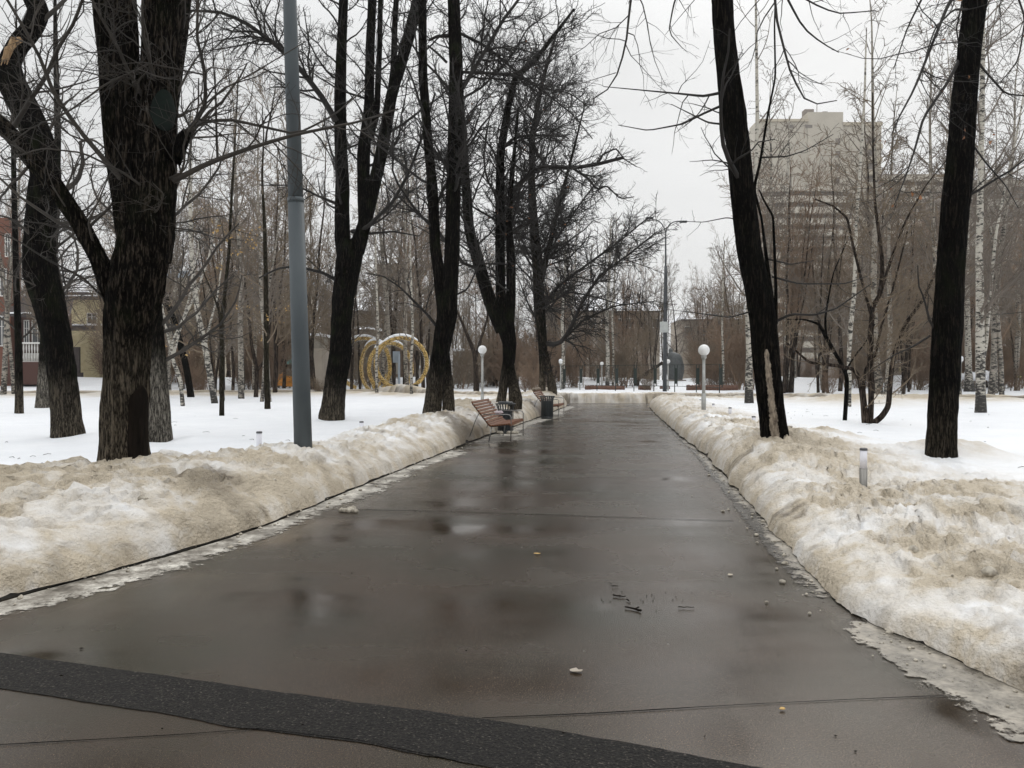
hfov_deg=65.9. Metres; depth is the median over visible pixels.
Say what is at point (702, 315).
bare tree
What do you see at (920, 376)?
bare shrub
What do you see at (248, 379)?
bare shrub
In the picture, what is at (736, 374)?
bare shrub
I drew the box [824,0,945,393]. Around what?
birch tree
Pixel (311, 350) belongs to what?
bare tree
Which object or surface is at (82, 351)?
yellow house
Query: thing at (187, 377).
maple tree
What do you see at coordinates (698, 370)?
park fence
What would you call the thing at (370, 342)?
light ring
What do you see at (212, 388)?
birch tree
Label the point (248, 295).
bare tree
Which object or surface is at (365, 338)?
light ring
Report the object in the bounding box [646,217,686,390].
street lamp
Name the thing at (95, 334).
bare tree
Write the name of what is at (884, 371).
bare shrub
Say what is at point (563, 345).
birch tree
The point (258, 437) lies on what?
bollard light
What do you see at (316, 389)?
bare shrub
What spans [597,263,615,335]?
birch tree
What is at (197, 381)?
bare shrub
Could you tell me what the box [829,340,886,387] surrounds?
bare shrub
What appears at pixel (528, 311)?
bare tree
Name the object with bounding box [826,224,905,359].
bare tree
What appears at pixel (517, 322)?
bare tree
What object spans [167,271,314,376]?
beige apartment block
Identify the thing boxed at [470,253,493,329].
birch tree
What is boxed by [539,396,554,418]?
litter bin
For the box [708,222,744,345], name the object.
bare tree
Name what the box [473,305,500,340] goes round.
birch tree
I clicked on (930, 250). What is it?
birch tree
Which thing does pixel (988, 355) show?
bare shrub
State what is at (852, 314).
birch tree
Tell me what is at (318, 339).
bare tree
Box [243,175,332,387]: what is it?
bare tree
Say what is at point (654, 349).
bare tree
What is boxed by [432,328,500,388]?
bare shrub
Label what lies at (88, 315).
window
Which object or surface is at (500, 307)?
lime tree
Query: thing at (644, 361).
bare shrub
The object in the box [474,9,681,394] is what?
lime tree
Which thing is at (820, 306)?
bare tree
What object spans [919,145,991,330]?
bare tree
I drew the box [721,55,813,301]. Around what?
birch tree
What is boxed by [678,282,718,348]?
bare tree
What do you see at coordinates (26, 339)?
window
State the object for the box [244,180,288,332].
bare tree
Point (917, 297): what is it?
bare tree
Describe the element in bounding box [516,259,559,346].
bare tree
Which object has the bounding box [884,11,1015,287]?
birch tree
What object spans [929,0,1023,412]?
birch tree
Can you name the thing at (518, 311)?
bare tree
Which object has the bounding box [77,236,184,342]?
bare tree
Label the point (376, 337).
birch tree
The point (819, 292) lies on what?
bare tree
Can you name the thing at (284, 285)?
bare tree
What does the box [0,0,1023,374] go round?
sky
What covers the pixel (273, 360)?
bare shrub
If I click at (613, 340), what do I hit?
birch tree
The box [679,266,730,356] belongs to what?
bare tree
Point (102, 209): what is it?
bare tree
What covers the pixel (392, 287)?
bare tree
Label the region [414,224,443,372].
bare tree
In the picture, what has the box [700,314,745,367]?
bare shrub
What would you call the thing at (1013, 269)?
bare tree
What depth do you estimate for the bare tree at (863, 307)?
84.98 m
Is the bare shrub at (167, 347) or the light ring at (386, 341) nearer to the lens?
the light ring at (386, 341)
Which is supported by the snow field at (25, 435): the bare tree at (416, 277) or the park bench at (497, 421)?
the bare tree at (416, 277)
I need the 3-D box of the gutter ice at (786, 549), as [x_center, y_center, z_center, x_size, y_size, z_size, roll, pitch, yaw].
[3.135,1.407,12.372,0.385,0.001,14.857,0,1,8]
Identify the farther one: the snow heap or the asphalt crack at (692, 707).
the snow heap
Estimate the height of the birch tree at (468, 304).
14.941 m
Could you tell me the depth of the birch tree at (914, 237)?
83.69 m
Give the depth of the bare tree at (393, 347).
59.32 m
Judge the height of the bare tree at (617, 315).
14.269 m
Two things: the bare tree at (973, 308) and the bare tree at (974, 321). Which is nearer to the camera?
the bare tree at (973, 308)
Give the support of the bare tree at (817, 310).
on the snow field at (1000, 450)
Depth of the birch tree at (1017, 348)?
59.94 m
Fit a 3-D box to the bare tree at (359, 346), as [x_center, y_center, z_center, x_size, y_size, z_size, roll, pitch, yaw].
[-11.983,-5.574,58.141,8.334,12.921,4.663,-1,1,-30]
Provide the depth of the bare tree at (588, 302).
83.35 m
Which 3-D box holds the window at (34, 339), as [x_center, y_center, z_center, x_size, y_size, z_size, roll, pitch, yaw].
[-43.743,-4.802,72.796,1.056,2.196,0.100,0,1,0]
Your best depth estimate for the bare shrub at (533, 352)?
69.51 m
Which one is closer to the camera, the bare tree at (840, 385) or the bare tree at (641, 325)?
the bare tree at (840, 385)
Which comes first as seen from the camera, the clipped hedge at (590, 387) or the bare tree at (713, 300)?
the clipped hedge at (590, 387)
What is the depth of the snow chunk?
8.98 m
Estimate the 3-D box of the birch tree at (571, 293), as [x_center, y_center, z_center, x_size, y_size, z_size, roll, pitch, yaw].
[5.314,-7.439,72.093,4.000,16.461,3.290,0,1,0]
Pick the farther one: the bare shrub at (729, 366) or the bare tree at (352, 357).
the bare shrub at (729, 366)
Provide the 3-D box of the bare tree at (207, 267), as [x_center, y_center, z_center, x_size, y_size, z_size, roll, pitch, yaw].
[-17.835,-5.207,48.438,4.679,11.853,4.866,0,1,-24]
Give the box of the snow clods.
[14,407,1017,706]
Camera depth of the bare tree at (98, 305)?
50.92 m
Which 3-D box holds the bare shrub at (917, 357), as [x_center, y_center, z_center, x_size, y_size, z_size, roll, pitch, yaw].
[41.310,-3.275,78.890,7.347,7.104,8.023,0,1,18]
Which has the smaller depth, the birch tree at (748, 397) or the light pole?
the light pole
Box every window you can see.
[0,268,6,295]
[0,316,3,345]
[5,235,10,256]
[24,320,29,341]
[32,320,39,341]
[87,313,96,323]
[865,163,872,169]
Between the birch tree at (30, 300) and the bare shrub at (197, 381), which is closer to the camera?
the birch tree at (30, 300)
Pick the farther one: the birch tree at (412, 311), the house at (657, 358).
the house at (657, 358)
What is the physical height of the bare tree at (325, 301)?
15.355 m
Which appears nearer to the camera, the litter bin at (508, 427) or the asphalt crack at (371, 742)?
the asphalt crack at (371, 742)
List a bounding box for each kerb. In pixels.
[0,404,569,600]
[649,404,960,660]
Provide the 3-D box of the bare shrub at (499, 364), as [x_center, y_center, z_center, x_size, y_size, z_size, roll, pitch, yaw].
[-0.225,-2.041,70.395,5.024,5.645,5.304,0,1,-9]
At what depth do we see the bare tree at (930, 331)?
66.88 m
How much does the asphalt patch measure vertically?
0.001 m
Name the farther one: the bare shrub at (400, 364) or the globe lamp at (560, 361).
the bare shrub at (400, 364)
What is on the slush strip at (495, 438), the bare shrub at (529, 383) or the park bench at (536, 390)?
the park bench at (536, 390)
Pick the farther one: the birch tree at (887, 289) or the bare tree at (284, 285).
the bare tree at (284, 285)
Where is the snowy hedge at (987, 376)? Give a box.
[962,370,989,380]
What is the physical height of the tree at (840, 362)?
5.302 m
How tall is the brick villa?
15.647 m
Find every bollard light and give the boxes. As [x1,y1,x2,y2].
[256,431,261,445]
[859,448,867,486]
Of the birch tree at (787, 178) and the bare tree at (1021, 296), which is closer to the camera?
the birch tree at (787, 178)
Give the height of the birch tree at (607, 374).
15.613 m
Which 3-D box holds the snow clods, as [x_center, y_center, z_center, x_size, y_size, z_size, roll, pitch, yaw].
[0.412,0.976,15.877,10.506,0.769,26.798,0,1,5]
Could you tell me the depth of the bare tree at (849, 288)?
49.00 m
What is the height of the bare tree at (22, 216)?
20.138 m
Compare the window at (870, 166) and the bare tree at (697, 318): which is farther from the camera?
the window at (870, 166)
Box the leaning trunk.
[634,353,662,385]
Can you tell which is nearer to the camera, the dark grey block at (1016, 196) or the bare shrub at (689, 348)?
the bare shrub at (689, 348)
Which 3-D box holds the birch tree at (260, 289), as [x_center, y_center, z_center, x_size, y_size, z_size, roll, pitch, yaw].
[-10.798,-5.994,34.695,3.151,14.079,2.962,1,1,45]
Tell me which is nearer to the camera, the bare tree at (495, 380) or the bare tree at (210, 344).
the bare tree at (210, 344)
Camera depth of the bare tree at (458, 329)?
81.10 m
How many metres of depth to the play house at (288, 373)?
70.56 m
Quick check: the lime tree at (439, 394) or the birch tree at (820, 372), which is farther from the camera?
the birch tree at (820, 372)
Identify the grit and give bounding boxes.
[59,582,856,756]
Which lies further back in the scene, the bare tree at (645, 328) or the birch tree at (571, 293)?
the bare tree at (645, 328)
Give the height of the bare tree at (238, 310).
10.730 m
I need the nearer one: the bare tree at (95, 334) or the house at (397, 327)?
the bare tree at (95, 334)
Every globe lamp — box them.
[478,345,486,399]
[559,359,562,389]
[667,359,669,390]
[698,344,709,409]
[961,356,963,380]
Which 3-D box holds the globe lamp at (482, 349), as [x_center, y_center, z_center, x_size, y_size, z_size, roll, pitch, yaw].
[-1.127,-0.140,30.001,0.330,2.658,0.330,0,1,0]
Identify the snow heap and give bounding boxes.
[496,431,518,433]
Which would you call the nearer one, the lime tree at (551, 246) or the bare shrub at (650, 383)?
the lime tree at (551, 246)
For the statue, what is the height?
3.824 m
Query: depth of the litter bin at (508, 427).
20.45 m
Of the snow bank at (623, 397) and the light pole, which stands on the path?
the snow bank at (623, 397)
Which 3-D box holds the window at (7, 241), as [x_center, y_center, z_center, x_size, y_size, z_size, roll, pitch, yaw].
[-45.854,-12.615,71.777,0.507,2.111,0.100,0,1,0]
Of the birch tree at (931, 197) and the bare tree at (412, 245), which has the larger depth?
the bare tree at (412, 245)
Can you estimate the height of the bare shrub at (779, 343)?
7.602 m
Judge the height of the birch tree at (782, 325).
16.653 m
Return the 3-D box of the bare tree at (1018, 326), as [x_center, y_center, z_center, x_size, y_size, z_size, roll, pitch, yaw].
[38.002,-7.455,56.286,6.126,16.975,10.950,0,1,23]
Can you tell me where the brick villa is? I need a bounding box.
[0,218,73,385]
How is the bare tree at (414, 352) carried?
on the snow field at (25, 435)
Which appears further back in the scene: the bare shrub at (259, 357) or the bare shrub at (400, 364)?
the bare shrub at (400, 364)
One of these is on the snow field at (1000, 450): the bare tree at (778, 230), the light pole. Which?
the bare tree at (778, 230)
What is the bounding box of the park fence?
[479,364,722,392]
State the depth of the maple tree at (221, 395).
23.01 m
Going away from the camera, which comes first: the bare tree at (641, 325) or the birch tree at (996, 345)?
the birch tree at (996, 345)
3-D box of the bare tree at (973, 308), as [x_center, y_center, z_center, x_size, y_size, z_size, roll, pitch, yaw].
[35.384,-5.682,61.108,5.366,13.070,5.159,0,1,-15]
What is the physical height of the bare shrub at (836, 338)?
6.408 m
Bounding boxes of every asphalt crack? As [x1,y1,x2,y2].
[0,728,258,744]
[259,728,475,767]
[365,509,730,520]
[482,695,946,717]
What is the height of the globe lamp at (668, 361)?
2.589 m
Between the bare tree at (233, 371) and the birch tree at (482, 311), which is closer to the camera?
the bare tree at (233, 371)
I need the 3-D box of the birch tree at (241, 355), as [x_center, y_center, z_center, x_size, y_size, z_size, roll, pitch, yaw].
[-13.177,-7.932,39.080,5.273,17.973,4.043,-1,1,-36]
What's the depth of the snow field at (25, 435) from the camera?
20.50 m
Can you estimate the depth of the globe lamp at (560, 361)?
62.95 m
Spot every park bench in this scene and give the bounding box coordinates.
[470,398,523,442]
[531,387,563,417]
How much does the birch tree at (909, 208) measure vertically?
20.305 m
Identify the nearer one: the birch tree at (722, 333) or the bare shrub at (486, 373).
the birch tree at (722, 333)
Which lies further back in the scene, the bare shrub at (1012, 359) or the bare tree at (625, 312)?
the bare tree at (625, 312)
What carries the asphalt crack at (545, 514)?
on the path
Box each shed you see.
[310,333,329,389]
[351,327,382,378]
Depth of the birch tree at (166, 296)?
34.37 m
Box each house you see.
[68,291,207,376]
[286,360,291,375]
[353,297,427,376]
[547,299,660,379]
[669,313,739,378]
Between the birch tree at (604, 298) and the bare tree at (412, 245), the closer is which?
the bare tree at (412, 245)
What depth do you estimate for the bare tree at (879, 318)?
51.54 m
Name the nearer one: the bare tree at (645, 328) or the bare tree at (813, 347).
the bare tree at (813, 347)
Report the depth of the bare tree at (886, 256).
86.95 m
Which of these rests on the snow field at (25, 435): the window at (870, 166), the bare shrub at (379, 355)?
the bare shrub at (379, 355)
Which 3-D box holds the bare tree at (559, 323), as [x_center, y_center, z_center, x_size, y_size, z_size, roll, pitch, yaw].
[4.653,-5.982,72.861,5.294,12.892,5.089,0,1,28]
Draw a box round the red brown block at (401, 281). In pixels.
[373,264,421,296]
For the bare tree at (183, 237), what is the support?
on the snow field at (25, 435)
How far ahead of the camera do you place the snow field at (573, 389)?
61.68 m
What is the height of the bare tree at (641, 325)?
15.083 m
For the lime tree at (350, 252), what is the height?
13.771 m
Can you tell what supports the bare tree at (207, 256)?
on the snow field at (25, 435)
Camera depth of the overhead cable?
51.27 m
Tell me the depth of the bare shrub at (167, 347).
74.93 m
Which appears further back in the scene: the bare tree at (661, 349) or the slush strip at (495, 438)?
the bare tree at (661, 349)
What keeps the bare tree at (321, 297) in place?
on the snow field at (25, 435)
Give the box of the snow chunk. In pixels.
[338,506,358,512]
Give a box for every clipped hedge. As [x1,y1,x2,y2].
[585,385,624,389]
[686,385,738,390]
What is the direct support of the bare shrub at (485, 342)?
on the snow field at (25, 435)
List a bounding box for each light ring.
[347,334,386,388]
[359,338,391,388]
[367,340,413,387]
[374,333,428,385]
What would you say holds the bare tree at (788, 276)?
on the snow field at (1000, 450)
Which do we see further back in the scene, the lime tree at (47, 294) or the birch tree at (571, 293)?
the birch tree at (571, 293)
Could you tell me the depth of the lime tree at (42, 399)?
28.17 m
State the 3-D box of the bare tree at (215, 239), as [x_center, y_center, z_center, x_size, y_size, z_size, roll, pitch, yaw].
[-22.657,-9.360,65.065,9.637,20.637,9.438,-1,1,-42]
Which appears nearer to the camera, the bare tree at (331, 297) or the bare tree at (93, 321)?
the bare tree at (93, 321)
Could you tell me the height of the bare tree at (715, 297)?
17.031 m
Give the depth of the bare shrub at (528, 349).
85.93 m
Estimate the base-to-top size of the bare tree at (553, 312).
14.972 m
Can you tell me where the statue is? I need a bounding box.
[667,348,685,380]
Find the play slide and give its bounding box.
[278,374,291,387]
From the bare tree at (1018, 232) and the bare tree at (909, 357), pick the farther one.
the bare tree at (909, 357)
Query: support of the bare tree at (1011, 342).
on the snow field at (1000, 450)
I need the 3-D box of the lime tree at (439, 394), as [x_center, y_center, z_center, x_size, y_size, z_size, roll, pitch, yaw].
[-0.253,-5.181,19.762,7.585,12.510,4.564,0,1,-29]
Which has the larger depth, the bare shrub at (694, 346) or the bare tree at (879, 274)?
the bare shrub at (694, 346)
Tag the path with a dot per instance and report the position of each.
(408, 593)
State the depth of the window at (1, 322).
71.91 m
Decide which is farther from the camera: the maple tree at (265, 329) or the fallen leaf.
the maple tree at (265, 329)
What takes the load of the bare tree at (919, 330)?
on the snow field at (1000, 450)
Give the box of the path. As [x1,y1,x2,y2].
[0,403,1023,767]
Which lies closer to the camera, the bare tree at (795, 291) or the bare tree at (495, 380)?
the bare tree at (795, 291)
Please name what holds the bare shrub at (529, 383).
on the snow field at (25, 435)
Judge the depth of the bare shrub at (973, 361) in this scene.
67.28 m
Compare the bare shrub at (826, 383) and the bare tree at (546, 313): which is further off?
the bare tree at (546, 313)
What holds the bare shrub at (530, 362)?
on the snow field at (25, 435)
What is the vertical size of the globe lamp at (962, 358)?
2.652 m
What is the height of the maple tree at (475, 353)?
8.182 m
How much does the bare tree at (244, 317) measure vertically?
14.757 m
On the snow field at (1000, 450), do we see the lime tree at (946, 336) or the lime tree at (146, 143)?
the lime tree at (946, 336)
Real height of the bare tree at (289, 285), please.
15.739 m
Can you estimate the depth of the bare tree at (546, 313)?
77.15 m
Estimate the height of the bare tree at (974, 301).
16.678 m
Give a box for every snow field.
[0,375,569,464]
[546,377,612,392]
[582,375,1023,479]
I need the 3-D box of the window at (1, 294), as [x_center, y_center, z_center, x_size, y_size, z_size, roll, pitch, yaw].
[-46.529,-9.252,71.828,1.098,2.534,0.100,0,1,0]
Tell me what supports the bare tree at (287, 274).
on the snow field at (25, 435)
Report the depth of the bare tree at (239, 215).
62.32 m
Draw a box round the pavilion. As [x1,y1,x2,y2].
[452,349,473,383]
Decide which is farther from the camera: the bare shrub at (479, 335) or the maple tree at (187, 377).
the bare shrub at (479, 335)
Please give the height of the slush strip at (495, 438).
0.001 m
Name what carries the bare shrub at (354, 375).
on the snow field at (25, 435)
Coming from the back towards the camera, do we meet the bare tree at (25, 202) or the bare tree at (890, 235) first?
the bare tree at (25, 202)
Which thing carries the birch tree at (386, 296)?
on the snow field at (25, 435)
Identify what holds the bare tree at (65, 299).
on the snow field at (25, 435)
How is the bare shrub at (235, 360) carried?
on the snow field at (25, 435)
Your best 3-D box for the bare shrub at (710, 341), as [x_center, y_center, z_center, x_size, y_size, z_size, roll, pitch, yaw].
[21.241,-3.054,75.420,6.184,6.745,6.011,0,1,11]
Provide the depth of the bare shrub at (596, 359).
78.15 m
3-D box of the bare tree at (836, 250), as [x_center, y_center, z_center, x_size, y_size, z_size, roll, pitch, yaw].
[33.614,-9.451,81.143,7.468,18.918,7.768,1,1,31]
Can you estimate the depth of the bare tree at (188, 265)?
93.41 m
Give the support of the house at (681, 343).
on the snow field at (1000, 450)
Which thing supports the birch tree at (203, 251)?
on the snow field at (25, 435)
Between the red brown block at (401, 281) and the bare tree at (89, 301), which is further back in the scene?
the red brown block at (401, 281)
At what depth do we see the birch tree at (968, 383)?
56.90 m
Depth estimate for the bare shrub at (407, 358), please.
84.72 m
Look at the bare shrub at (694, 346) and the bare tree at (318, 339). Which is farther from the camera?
the bare shrub at (694, 346)
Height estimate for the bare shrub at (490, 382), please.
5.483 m
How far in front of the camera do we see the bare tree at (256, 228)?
85.28 m
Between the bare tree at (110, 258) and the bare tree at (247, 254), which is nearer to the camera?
the bare tree at (110, 258)
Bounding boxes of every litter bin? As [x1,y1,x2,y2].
[495,401,515,433]
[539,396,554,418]
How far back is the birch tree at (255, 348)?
50.33 m
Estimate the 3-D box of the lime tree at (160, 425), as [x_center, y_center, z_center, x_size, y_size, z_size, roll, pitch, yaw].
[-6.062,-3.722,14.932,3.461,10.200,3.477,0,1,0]
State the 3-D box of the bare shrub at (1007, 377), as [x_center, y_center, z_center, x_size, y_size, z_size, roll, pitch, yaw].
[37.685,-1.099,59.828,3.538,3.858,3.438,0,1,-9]
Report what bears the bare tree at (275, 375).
on the snow field at (25, 435)
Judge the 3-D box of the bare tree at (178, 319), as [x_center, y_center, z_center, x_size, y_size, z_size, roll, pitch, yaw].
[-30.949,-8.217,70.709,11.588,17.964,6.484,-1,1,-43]
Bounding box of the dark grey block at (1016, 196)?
[922,180,1023,344]
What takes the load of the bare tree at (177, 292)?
on the snow field at (25, 435)
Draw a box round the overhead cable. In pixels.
[667,309,1023,320]
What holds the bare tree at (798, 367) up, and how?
on the snow field at (1000, 450)
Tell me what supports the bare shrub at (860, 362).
on the snow field at (1000, 450)
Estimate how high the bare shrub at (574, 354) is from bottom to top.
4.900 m
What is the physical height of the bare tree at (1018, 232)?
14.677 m
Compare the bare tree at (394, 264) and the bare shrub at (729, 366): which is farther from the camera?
the bare tree at (394, 264)
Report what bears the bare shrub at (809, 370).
on the snow field at (1000, 450)
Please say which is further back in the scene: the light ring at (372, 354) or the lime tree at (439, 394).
the light ring at (372, 354)
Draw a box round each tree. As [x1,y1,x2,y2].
[0,0,108,413]
[0,0,110,407]
[0,0,112,437]
[0,0,414,460]
[0,67,49,394]
[0,173,26,296]
[5,143,70,292]
[9,202,62,332]
[11,216,92,347]
[22,243,86,346]
[23,261,60,340]
[61,155,114,332]
[62,176,204,343]
[71,0,264,441]
[77,205,187,336]
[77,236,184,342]
[82,248,110,329]
[86,195,178,340]
[88,216,169,349]
[92,183,113,248]
[98,207,185,307]
[107,225,194,396]
[140,0,469,420]
[162,204,235,405]
[163,142,209,328]
[163,182,196,389]
[164,105,254,402]
[164,173,271,379]
[165,235,233,386]
[166,215,227,388]
[167,176,276,400]
[168,238,214,378]
[170,178,256,393]
[171,201,288,389]
[176,150,289,365]
[179,234,225,303]
[180,204,255,389]
[183,186,321,347]
[184,127,283,389]
[185,49,288,398]
[187,224,247,362]
[188,191,218,377]
[197,263,237,376]
[198,50,280,415]
[204,126,327,392]
[206,175,365,391]
[207,196,236,376]
[207,220,282,355]
[208,69,309,408]
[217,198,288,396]
[224,87,305,401]
[225,181,288,318]
[235,225,263,350]
[237,150,279,389]
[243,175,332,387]
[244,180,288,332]
[247,50,353,389]
[254,192,318,386]
[261,209,332,356]
[273,240,321,350]
[278,314,290,387]
[279,230,317,368]
[305,174,331,328]
[307,205,370,357]
[307,215,373,332]
[308,188,407,388]
[312,247,330,331]
[312,254,332,346]
[313,166,461,384]
[315,228,408,388]
[319,255,366,343]
[331,155,476,361]
[349,73,412,386]
[351,128,469,387]
[355,157,444,383]
[355,191,470,351]
[358,0,615,413]
[358,148,394,392]
[359,218,457,336]
[362,233,391,324]
[370,121,443,384]
[382,221,434,376]
[388,197,443,381]
[390,141,435,393]
[392,217,475,384]
[395,249,433,377]
[397,0,645,409]
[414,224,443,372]
[419,200,442,363]
[426,272,436,343]
[435,235,469,348]
[453,279,493,390]
[455,253,476,348]
[458,231,505,345]
[459,250,479,345]
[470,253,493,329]
[470,284,485,347]
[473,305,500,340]
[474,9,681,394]
[475,234,505,385]
[490,246,524,334]
[505,243,559,366]
[515,218,583,378]
[515,284,533,362]
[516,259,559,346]
[526,240,572,356]
[529,0,880,438]
[531,259,585,345]
[547,227,586,388]
[548,213,588,376]
[548,240,638,376]
[561,287,600,357]
[571,263,606,376]
[586,212,619,384]
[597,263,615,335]
[601,212,628,384]
[608,234,654,375]
[609,284,640,355]
[613,242,652,377]
[627,254,663,369]
[633,238,679,375]
[634,276,654,376]
[644,256,702,353]
[645,278,681,379]
[674,260,710,353]
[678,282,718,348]
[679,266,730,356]
[679,291,706,356]
[684,278,721,340]
[690,166,835,340]
[700,246,735,342]
[703,275,740,328]
[707,0,807,402]
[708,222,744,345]
[712,252,741,331]
[713,241,736,384]
[719,130,849,392]
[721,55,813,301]
[725,147,788,335]
[762,213,829,352]
[771,133,838,392]
[772,93,812,385]
[773,138,908,390]
[777,215,810,377]
[778,234,829,376]
[779,81,976,423]
[780,185,886,392]
[782,94,974,393]
[785,235,874,419]
[789,234,846,373]
[789,242,880,377]
[793,147,871,392]
[799,232,849,367]
[801,216,841,389]
[803,295,856,358]
[807,161,929,388]
[807,199,866,326]
[810,28,896,406]
[811,206,918,382]
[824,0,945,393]
[824,162,940,353]
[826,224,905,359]
[833,256,877,348]
[834,0,1023,457]
[835,239,883,373]
[837,66,932,393]
[855,204,984,355]
[866,206,903,322]
[870,176,942,393]
[877,199,940,390]
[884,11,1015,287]
[884,200,940,391]
[885,11,1002,307]
[894,205,931,387]
[897,21,1021,394]
[904,199,926,302]
[909,188,976,337]
[915,186,942,335]
[917,51,1007,394]
[917,251,985,353]
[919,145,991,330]
[927,210,1012,351]
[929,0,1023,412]
[943,11,1003,391]
[963,239,987,348]
[965,102,1023,393]
[967,208,1023,391]
[968,32,1023,394]
[969,179,1023,387]
[985,145,1023,390]
[987,243,1023,361]
[997,177,1023,343]
[1000,224,1023,318]
[1004,174,1023,325]
[1010,235,1023,372]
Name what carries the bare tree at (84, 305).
on the snow field at (25, 435)
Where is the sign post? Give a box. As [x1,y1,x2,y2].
[393,351,399,383]
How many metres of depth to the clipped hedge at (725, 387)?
61.59 m
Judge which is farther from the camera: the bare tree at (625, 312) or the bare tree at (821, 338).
the bare tree at (821, 338)
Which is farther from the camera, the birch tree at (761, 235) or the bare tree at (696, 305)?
the bare tree at (696, 305)
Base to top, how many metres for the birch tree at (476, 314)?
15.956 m
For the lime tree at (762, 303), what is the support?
on the snow bank at (836, 526)
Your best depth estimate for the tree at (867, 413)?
19.56 m
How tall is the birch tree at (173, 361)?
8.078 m
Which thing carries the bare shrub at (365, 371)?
on the snow field at (25, 435)
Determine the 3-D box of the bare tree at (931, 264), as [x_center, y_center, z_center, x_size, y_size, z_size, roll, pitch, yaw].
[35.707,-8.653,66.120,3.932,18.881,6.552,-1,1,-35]
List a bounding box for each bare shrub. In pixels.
[76,320,102,376]
[165,333,190,383]
[166,329,230,389]
[171,331,199,379]
[171,352,202,387]
[189,365,214,390]
[225,346,263,383]
[226,347,260,389]
[228,325,290,389]
[237,342,290,388]
[246,323,291,384]
[284,351,291,382]
[310,376,323,391]
[328,319,401,384]
[349,345,391,388]
[354,334,409,380]
[371,346,409,378]
[382,322,426,376]
[400,340,424,376]
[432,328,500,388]
[451,340,498,386]
[465,327,495,378]
[470,324,533,385]
[477,338,519,384]
[484,331,537,387]
[515,325,559,376]
[516,362,538,391]
[519,326,572,387]
[520,352,557,389]
[548,343,585,380]
[550,339,594,387]
[575,314,636,380]
[589,326,656,387]
[628,350,651,375]
[635,366,662,389]
[680,326,720,376]
[683,336,730,377]
[684,349,720,384]
[698,353,737,384]
[699,312,782,389]
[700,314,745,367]
[708,320,745,381]
[725,359,753,385]
[737,323,782,371]
[780,345,807,375]
[798,350,817,377]
[813,369,841,393]
[826,323,865,382]
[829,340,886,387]
[843,344,885,385]
[844,351,896,382]
[893,326,930,389]
[894,331,927,380]
[962,327,990,388]
[962,329,1023,387]
[963,322,1015,387]
[987,348,1023,390]
[1002,337,1023,388]
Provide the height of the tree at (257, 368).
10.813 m
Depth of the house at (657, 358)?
111.94 m
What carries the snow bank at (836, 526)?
on the snow field at (1000, 450)
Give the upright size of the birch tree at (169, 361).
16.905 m
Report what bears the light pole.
on the snow bank at (55, 516)
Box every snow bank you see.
[0,384,569,597]
[569,392,645,402]
[642,392,1023,690]
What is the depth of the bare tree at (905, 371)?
49.20 m
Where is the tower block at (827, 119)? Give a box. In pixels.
[749,109,882,360]
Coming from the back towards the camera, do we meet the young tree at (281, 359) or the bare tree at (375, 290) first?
the bare tree at (375, 290)
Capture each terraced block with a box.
[757,184,852,377]
[877,174,942,313]
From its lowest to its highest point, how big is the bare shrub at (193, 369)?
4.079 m
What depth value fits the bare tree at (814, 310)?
91.58 m
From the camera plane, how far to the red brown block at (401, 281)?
139.73 m
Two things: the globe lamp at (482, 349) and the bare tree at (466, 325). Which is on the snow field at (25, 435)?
the bare tree at (466, 325)
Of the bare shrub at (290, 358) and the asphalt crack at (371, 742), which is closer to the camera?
the asphalt crack at (371, 742)
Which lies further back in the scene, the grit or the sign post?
the sign post
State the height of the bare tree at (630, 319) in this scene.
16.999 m
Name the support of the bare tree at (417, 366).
on the snow field at (25, 435)
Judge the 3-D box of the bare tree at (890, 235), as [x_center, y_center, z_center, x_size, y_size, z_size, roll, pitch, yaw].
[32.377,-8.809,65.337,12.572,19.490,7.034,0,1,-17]
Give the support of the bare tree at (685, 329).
on the snow field at (1000, 450)
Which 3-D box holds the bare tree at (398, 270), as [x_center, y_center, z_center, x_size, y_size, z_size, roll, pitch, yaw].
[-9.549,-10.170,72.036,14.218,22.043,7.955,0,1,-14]
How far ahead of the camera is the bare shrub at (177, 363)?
75.71 m
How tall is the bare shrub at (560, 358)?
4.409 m
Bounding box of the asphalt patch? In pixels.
[0,653,761,767]
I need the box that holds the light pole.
[283,0,311,447]
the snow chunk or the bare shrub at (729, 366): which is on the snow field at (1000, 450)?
the bare shrub at (729, 366)
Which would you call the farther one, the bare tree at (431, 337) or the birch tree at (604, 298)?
the birch tree at (604, 298)
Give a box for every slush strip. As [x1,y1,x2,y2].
[0,450,467,619]
[470,406,573,443]
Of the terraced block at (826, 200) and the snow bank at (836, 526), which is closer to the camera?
the snow bank at (836, 526)
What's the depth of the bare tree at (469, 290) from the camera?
75.08 m
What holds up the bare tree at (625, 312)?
on the snow field at (1000, 450)
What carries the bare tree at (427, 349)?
on the snow field at (25, 435)
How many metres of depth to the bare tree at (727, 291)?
99.47 m
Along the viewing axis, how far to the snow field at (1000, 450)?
21.60 m
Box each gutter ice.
[658,417,836,608]
[680,437,830,597]
[845,619,1023,741]
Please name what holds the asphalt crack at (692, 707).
on the path
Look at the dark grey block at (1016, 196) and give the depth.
124.57 m
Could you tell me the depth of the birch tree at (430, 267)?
92.96 m

